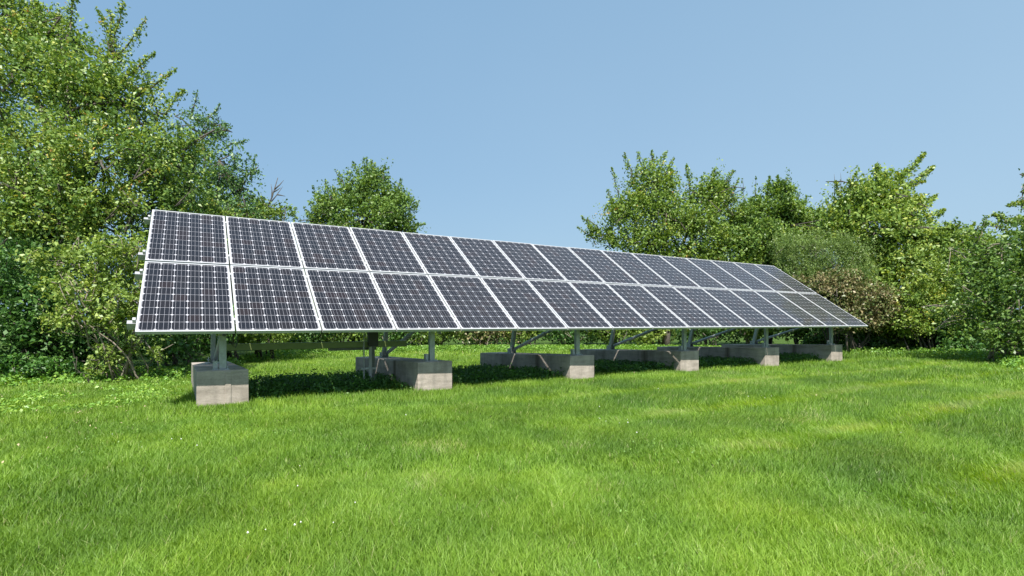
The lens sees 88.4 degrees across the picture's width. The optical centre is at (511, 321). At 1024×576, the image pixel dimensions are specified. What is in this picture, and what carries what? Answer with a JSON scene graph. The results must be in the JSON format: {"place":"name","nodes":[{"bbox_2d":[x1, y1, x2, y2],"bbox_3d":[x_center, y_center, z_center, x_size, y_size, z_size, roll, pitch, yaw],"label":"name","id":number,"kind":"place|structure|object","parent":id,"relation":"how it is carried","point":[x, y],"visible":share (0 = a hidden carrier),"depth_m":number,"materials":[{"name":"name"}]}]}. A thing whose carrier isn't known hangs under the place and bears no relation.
{"place":"outdoors","nodes":[
{"label":"outdoors","id":0,"kind":"place"},
{"bbox_2d":[0,324,1023,575],"bbox_3d":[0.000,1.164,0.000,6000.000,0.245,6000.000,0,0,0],"label":"ground","id":1,"kind":"structure","parent":0,"point":[540,342],"depth_m":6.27,"materials":[{"name":"green plant"}]},
{"bbox_2d":[0,201,76,352],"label":"belt tree","id":2,"kind":"object","parent":1,"relation":"on","point":[19,302],"depth_m":16.87,"materials":[{"name":"green plant"}]},
{"bbox_2d":[0,233,90,362],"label":"dark shrub","id":3,"kind":"object","parent":1,"relation":"on","point":[26,331],"visible":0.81,"depth_m":11.13,"materials":[{"name":"green plant"}]},
{"bbox_2d":[0,348,91,381],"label":"fern shrub","id":4,"kind":"object","parent":1,"relation":"on","point":[34,366],"visible":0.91,"depth_m":10.78,"materials":[{"name":"green plant"}]},
{"bbox_2d":[3,221,159,368],"bbox_3d":[-10.241,-0.497,12.516,3.946,3.758,2.636,0,0,0],"label":"shade shrub","id":5,"kind":"object","parent":1,"relation":"on","point":[85,346],"visible":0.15,"depth_m":12.00,"materials":[{"name":"green plant"}]},
{"bbox_2d":[8,224,172,382],"bbox_3d":[-8.300,-0.310,10.638,3.029,3.348,1.696,0,0,-10],"label":"pale shrub","id":6,"kind":"object","parent":1,"relation":"on","point":[97,308],"visible":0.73,"depth_m":10.44,"materials":[{"name":"green plant"}]},
{"bbox_2d":[0,381,190,413],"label":"broadleaf patch","id":7,"kind":"object","parent":1,"relation":"on","point":[49,395],"visible":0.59,"depth_m":7.56,"materials":[{"name":"green plant"}]},
{"bbox_2d":[73,342,124,382],"bbox_3d":[-8.281,0.879,10.548,0.813,0.940,0.562,0,0,-41],"label":"sprout","id":8,"kind":"object","parent":1,"relation":"on","point":[98,348],"visible":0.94,"depth_m":10.51,"materials":[{"name":"green plant"}]},
{"bbox_2d":[0,0,244,339],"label":"pear tree","id":9,"kind":"object","parent":1,"relation":"on","point":[80,203],"visible":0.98,"depth_m":12.19,"materials":[{"name":"green plant"}]},
{"bbox_2d":[118,223,238,367],"bbox_3d":[-8.233,-0.625,13.033,3.042,4.029,2.668,0,0,0],"label":"shade shrub","id":10,"kind":"object","parent":1,"relation":"on","point":[183,346],"visible":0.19,"depth_m":12.48,"materials":[{"name":"green plant"}]},
{"bbox_2d":[144,90,276,357],"bbox_3d":[-9.682,-2.923,16.794,4.426,8.740,3.541,0,0,0],"label":"loose tree","id":11,"kind":"object","parent":1,"relation":"on","point":[232,184],"visible":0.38,"depth_m":16.54,"materials":[{"name":"green plant"}]},
{"bbox_2d":[191,361,248,406],"bbox_3d":[-4.591,1.065,8.148,0.591,0.890,3.392,0,0,-32],"label":"concrete footing","id":12,"kind":"object","parent":1,"relation":"on","point":[213,387],"visible":0.48,"depth_m":6.74,"materials":[{"name":"grey concrete"}]},
{"bbox_2d":[127,209,867,369],"bbox_3d":[1.897,-0.530,11.325,16.275,2.458,3.021,0,0,-31],"label":"solar array","id":13,"kind":"object","parent":12,"relation":"on","point":[365,280],"visible":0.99,"depth_m":8.91,"materials":[{"name":"grey"}]},
{"bbox_2d":[207,267,269,360],"bbox_3d":[-8.759,-0.353,16.014,3.396,3.511,2.457,0,0,45],"label":"hedge shrub","id":14,"kind":"object","parent":1,"relation":"on","point":[247,338],"visible":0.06,"depth_m":15.69,"materials":[{"name":"green plant"}]},
{"bbox_2d":[255,178,283,356],"bbox_3d":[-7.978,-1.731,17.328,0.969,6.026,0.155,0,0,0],"label":"tree","id":15,"kind":"object","parent":1,"relation":"on","point":[270,201],"visible":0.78,"depth_m":17.30,"materials":[{"name":"green plant"}]},
{"bbox_2d":[225,196,315,359],"bbox_3d":[-8.140,-1.395,16.979,4.159,5.592,3.302,0,0,21],"label":"shrub","id":16,"kind":"object","parent":1,"relation":"on","point":[270,212],"visible":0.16,"depth_m":17.07,"materials":[{"name":"green plant"}]},
{"bbox_2d":[269,268,334,342],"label":"hedge shrub","id":17,"kind":"object","parent":1,"relation":"on","point":[306,337],"visible":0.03,"depth_m":21.27,"materials":[{"name":"green plant"}]},
{"bbox_2d":[251,367,366,390],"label":"tall weeds","id":18,"kind":"object","parent":1,"relation":"on","point":[306,376],"visible":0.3,"depth_m":8.31,"materials":[{"name":"green plant"}]},
{"bbox_2d":[312,332,379,341],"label":"hedge shrub","id":19,"kind":"object","parent":1,"relation":"on","point":[346,335],"visible":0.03,"depth_m":22.82,"materials":[{"name":"green plant"}]},
{"bbox_2d":[285,156,430,340],"bbox_3d":[-7.207,-3.246,24.756,6.746,9.349,4.264,0,0,0],"label":"round tree","id":20,"kind":"object","parent":1,"relation":"on","point":[392,204],"visible":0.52,"depth_m":24.27,"materials":[{"name":"green plant"}]},
{"bbox_2d":[360,332,377,381],"bbox_3d":[-2.326,0.588,8.570,0.288,1.232,0.167,0,0,-31],"label":"conduit stand","id":21,"kind":"object","parent":1,"relation":"on","point":[372,338],"visible":0.53,"depth_m":8.55,"materials":[{"name":"metal"}]},
{"bbox_2d":[358,331,426,344],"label":"hedge shrub","id":22,"kind":"object","parent":1,"relation":"on","point":[394,336],"visible":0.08,"depth_m":23.29,"materials":[{"name":"green plant"}]},
{"bbox_2d":[356,356,451,390],"bbox_3d":[-2.101,1.065,9.647,0.588,0.890,3.387,0,0,-32],"label":"concrete footing","id":23,"kind":"object","parent":1,"relation":"on","point":[420,373],"visible":0.35,"depth_m":8.33,"materials":[{"name":"grey concrete"}]},
{"bbox_2d":[402,331,472,346],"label":"hedge shrub","id":24,"kind":"object","parent":1,"relation":"on","point":[439,339],"visible":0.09,"depth_m":23.63,"materials":[{"name":"green plant"}]},
{"bbox_2d":[448,330,524,344],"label":"hedge shrub","id":25,"kind":"object","parent":1,"relation":"on","point":[482,337],"visible":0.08,"depth_m":23.81,"materials":[{"name":"green plant"}]},
{"bbox_2d":[452,331,538,343],"bbox_3d":[-0.815,0.248,30.031,5.850,3.136,2.986,0,0,0],"label":"belt tree","id":26,"kind":"object","parent":1,"relation":"on","point":[495,339],"visible":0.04,"depth_m":29.91,"materials":[{"name":"green plant"}]},
{"bbox_2d":[0,344,1023,388],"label":"undergrowth","id":27,"kind":"object","parent":1,"relation":"on","point":[1015,361],"visible":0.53,"depth_m":15.08,"materials":[{"name":"green plant"}]},
{"bbox_2d":[8,372,1023,575],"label":"clover patches","id":28,"kind":"object","parent":1,"relation":"on","point":[508,470],"visible":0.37,"depth_m":4.16,"materials":[{"name":"green plant"}]},
{"bbox_2d":[495,330,562,344],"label":"hedge shrub","id":29,"kind":"object","parent":1,"relation":"on","point":[530,334],"visible":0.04,"depth_m":24.41,"materials":[{"name":"green plant"}]},
{"bbox_2d":[249,352,822,398],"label":"weeds","id":30,"kind":"object","parent":1,"relation":"on","point":[265,386],"visible":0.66,"depth_m":9.29,"materials":[{"name":"green plant"}]},
{"bbox_2d":[480,352,593,378],"bbox_3d":[0.395,1.065,11.145,0.589,0.890,3.385,0,0,-32],"label":"concrete footing","id":31,"kind":"object","parent":1,"relation":"on","point":[577,366],"visible":0.47,"depth_m":10.11,"materials":[{"name":"grey concrete"}]},
{"bbox_2d":[85,378,1011,533],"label":"clover flowers","id":32,"kind":"object","parent":1,"relation":"on","point":[355,502],"visible":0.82,"depth_m":3.65,"materials":[{"name":"white plant"}]},
{"bbox_2d":[537,329,610,344],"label":"hedge shrub","id":33,"kind":"object","parent":1,"relation":"on","point":[568,336],"visible":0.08,"depth_m":24.14,"materials":[{"name":"green plant"}]},
{"bbox_2d":[547,330,601,343],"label":"belt tree","id":34,"kind":"object","parent":1,"relation":"on","point":[590,341],"visible":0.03,"depth_m":29.83,"materials":[{"name":"green plant"}]},
{"bbox_2d":[580,329,649,344],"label":"hedge shrub","id":35,"kind":"object","parent":1,"relation":"on","point":[619,334],"visible":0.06,"depth_m":24.31,"materials":[{"name":"green plant"}]},
{"bbox_2d":[580,349,698,371],"bbox_3d":[2.891,1.065,12.645,0.591,0.890,3.386,0,0,-32],"label":"concrete footing","id":36,"kind":"object","parent":1,"relation":"on","point":[688,361],"visible":0.38,"depth_m":11.70,"materials":[{"name":"grey concrete"}]},
{"bbox_2d":[620,329,681,344],"bbox_3d":[8.065,-0.997,29.993,5.229,4.888,3.246,0,0,0],"label":"belt tree","id":37,"kind":"object","parent":1,"relation":"on","point":[679,339],"depth_m":29.65,"materials":[{"name":"green plant"}]},
{"bbox_2d":[628,328,689,345],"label":"hedge shrub","id":38,"kind":"object","parent":1,"relation":"on","point":[654,334],"visible":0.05,"depth_m":24.07,"materials":[{"name":"green plant"}]},
{"bbox_2d":[577,149,754,345],"bbox_3d":[6.962,-3.213,23.976,8.018,9.275,4.351,0,0,0],"label":"forked tree","id":39,"kind":"object","parent":1,"relation":"on","point":[692,222],"visible":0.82,"depth_m":23.51,"materials":[{"name":"green plant"}]},
{"bbox_2d":[673,328,738,345],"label":"hedge shrub","id":40,"kind":"object","parent":1,"relation":"on","point":[704,333],"visible":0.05,"depth_m":23.88,"materials":[{"name":"green plant"}]},
{"bbox_2d":[657,346,778,365],"bbox_3d":[5.386,1.065,14.143,0.592,0.890,3.386,0,0,-32],"label":"concrete footing","id":41,"kind":"object","parent":1,"relation":"on","point":[769,356],"visible":0.41,"depth_m":13.05,"materials":[{"name":"grey concrete"}]},
{"bbox_2d":[722,257,775,343],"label":"hedge shrub","id":42,"kind":"object","parent":1,"relation":"on","point":[746,333],"visible":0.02,"depth_m":23.30,"materials":[{"name":"green plant"}]},
{"bbox_2d":[715,328,790,343],"bbox_3d":[13.226,-1.148,28.953,5.082,5.161,3.459,0,0,22],"label":"belt tree","id":43,"kind":"object","parent":1,"relation":"on","point":[733,338],"visible":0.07,"depth_m":29.27,"materials":[{"name":"green plant"}]},
{"bbox_2d":[698,167,841,343],"bbox_3d":[12.649,-2.772,24.159,8.270,8.419,4.474,0,0,0],"label":"leafy tree","id":44,"kind":"object","parent":1,"relation":"on","point":[776,209],"visible":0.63,"depth_m":23.71,"materials":[{"name":"green plant"}]},
{"bbox_2d":[721,344,841,361],"bbox_3d":[7.881,1.065,15.640,0.592,0.890,3.386,0,0,-32],"label":"concrete footing","id":45,"kind":"object","parent":1,"relation":"on","point":[830,352],"visible":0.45,"depth_m":14.55,"materials":[{"name":"grey concrete"}]},
{"bbox_2d":[761,260,823,343],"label":"hedge shrub","id":46,"kind":"object","parent":1,"relation":"on","point":[799,333],"visible":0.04,"depth_m":22.20,"materials":[{"name":"green plant"}]},
{"bbox_2d":[797,327,849,344],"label":"hedge shrub","id":47,"kind":"object","parent":1,"relation":"on","point":[818,337],"visible":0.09,"depth_m":20.95,"materials":[{"name":"green plant"}]},
{"bbox_2d":[766,227,884,343],"bbox_3d":[12.159,-1.201,20.042,4.419,4.968,3.268,0,0,0],"label":"feathery shrub","id":48,"kind":"object","parent":1,"relation":"on","point":[811,264],"visible":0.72,"depth_m":19.76,"materials":[{"name":"green plant"}]},
{"bbox_2d":[792,265,914,351],"bbox_3d":[12.144,-0.391,18.623,4.320,3.322,2.483,0,0,19],"label":"brown shrub","id":49,"kind":"object","parent":1,"relation":"on","point":[876,313],"visible":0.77,"depth_m":18.25,"materials":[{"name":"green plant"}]},
{"bbox_2d":[835,284,919,348],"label":"hedge shrub","id":50,"kind":"object","parent":1,"relation":"on","point":[871,342],"visible":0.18,"depth_m":19.07,"materials":[{"name":"green plant"}]},
{"bbox_2d":[791,151,974,308],"bbox_3d":[14.822,-2.749,20.500,6.286,8.111,4.256,0,0,0],"label":"tall tree","id":51,"kind":"object","parent":1,"relation":"on","point":[883,199],"visible":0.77,"depth_m":20.40,"materials":[{"name":"green plant"}]},
{"bbox_2d":[863,289,928,350],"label":"hedge shrub","id":52,"kind":"object","parent":1,"relation":"on","point":[898,344],"visible":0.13,"depth_m":18.75,"materials":[{"name":"green plant"}]},
{"bbox_2d":[890,304,961,348],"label":"hedge shrub","id":53,"kind":"object","parent":1,"relation":"on","point":[925,340],"visible":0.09,"depth_m":18.27,"materials":[{"name":"green plant"}]},
{"bbox_2d":[886,255,978,350],"bbox_3d":[14.035,-0.496,17.547,2.758,3.443,2.178,0,0,0],"label":"yellow shrub","id":54,"kind":"object","parent":1,"relation":"on","point":[908,322],"visible":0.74,"depth_m":17.48,"materials":[{"name":"green plant"}]},
{"bbox_2d":[903,217,1023,323],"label":"tree","id":55,"kind":"object","parent":1,"relation":"on","point":[951,238],"visible":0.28,"depth_m":18.48,"materials":[{"name":"green plant"}]},
{"bbox_2d":[916,212,1023,361],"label":"shrub","id":56,"kind":"object","parent":1,"relation":"on","point":[1005,268],"visible":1,"depth_m":13.48,"materials":[{"name":"green plant"}]},
{"bbox_2d":[923,281,1022,354],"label":"hedge shrub","id":57,"kind":"object","parent":1,"relation":"on","point":[956,343],"visible":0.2,"depth_m":16.82,"materials":[{"name":"green plant"}]},
{"bbox_2d":[985,168,1023,251],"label":"edge tree","id":58,"kind":"object","parent":1,"relation":"on","point":[1018,217],"visible":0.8,"depth_m":15.48,"materials":[{"name":"green plant"}]},
{"bbox_2d":[0,0,1023,316],"label":"sky","id":59,"kind":"structure","parent":0,"point":[506,120],"materials":[{"name":"blue"}]}
]}

